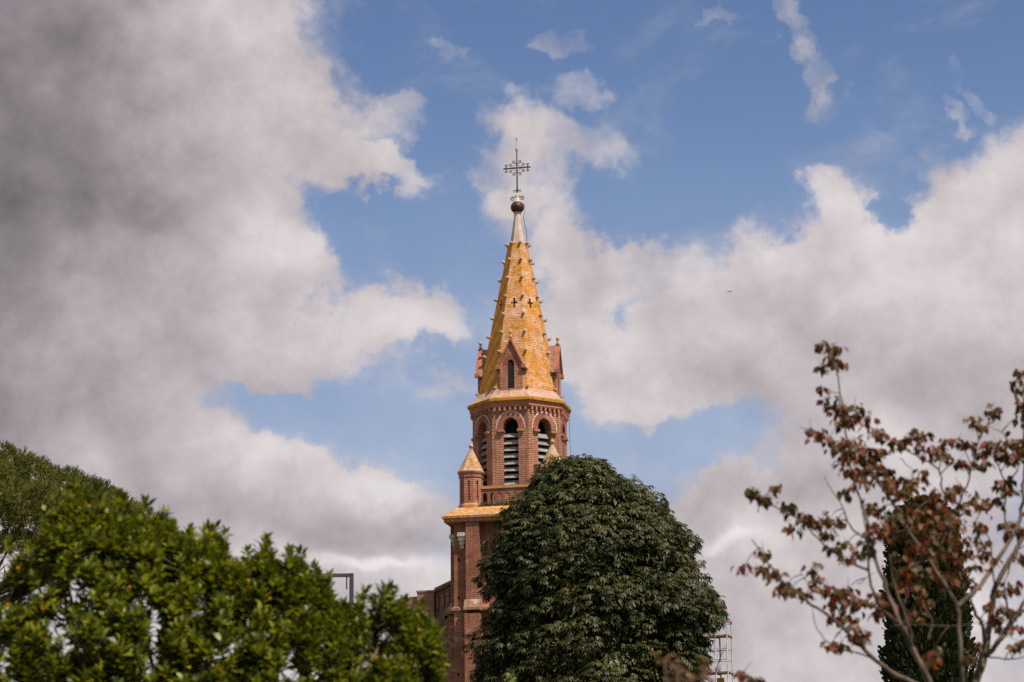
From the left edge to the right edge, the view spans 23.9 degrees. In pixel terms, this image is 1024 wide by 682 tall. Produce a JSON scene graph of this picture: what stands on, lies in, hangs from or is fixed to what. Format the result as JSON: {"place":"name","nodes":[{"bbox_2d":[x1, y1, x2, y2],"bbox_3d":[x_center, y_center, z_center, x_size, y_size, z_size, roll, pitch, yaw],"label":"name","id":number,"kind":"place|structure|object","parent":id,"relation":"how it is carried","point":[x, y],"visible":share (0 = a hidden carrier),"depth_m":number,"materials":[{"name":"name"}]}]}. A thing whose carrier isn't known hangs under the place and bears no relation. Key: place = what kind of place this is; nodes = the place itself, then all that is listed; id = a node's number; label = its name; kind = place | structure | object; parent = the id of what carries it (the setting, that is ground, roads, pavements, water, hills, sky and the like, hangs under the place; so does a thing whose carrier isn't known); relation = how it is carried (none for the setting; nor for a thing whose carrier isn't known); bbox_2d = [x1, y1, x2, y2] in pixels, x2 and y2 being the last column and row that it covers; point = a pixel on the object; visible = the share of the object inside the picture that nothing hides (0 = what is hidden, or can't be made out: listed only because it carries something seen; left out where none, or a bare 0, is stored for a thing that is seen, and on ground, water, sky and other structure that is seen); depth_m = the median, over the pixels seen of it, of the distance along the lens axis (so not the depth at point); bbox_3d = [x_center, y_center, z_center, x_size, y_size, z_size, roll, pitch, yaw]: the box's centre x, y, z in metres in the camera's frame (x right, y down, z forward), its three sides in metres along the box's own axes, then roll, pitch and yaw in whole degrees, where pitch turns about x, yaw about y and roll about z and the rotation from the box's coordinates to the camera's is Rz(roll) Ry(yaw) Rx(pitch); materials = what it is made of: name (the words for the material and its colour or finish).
{"place":"outdoors","nodes":[
{"label":"outdoors","id":0,"kind":"place"},
{"bbox_2d":[0,0,1023,681],"label":"sky","id":1,"kind":"structure","parent":0,"point":[252,252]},
{"bbox_2d":[406,137,643,681],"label":"church","id":2,"kind":"structure","parent":0,"point":[519,409],"depth_m":105.81,"materials":[{"name":"brick"}]},
{"label":"ground","id":3,"kind":"structure","parent":0,"visible":0},
{"bbox_2d":[0,441,155,607],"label":"stone pine","id":4,"kind":"object","parent":3,"relation":"on","point":[22,491],"visible":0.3,"depth_m":73.80,"materials":[{"name":"green plant"}]},
{"bbox_2d":[0,473,454,681],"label":"strawberry tree","id":5,"kind":"object","parent":3,"relation":"on","point":[165,566],"visible":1,"depth_m":17.39,"materials":[{"name":"green plant"}]},
{"bbox_2d":[322,573,353,606],"bbox_3d":[-4.045,10.208,54.161,1.060,10.063,0.220,-1,-14,0],"label":"street lamp","id":6,"kind":"object","parent":3,"relation":"on","point":[351,584],"visible":0.46,"depth_m":55.31,"materials":[{"name":"grey metal"}]},
{"bbox_2d":[504,671,516,681],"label":"green shoot","id":7,"kind":"object","parent":3,"relation":"on","point":[508,677],"visible":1,"depth_m":23.86,"materials":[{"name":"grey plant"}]},
{"bbox_2d":[462,453,730,681],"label":"chestnut tree","id":8,"kind":"object","parent":3,"relation":"on","point":[564,508],"visible":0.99,"depth_m":53.60,"materials":[{"name":"green plant"}]},
{"bbox_2d":[650,651,719,681],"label":"young tree","id":9,"kind":"object","parent":3,"relation":"on","point":[705,674],"visible":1,"depth_m":10.95,"materials":[{"name":"brown plant"}]},
{"bbox_2d":[703,613,733,681],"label":"scaffold","id":10,"kind":"object","parent":3,"relation":"on","point":[727,672],"visible":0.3,"depth_m":105.63,"materials":[{"name":"metal"}]},
{"bbox_2d":[730,340,1023,681],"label":"autumn tree","id":11,"kind":"object","parent":3,"relation":"on","point":[888,485],"visible":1,"depth_m":18.22,"materials":[{"name":"brown plant"}]},
{"bbox_2d":[877,494,977,681],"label":"cypress","id":12,"kind":"object","parent":3,"relation":"on","point":[896,652],"visible":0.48,"depth_m":61.41,"materials":[{"name":"green plant"}]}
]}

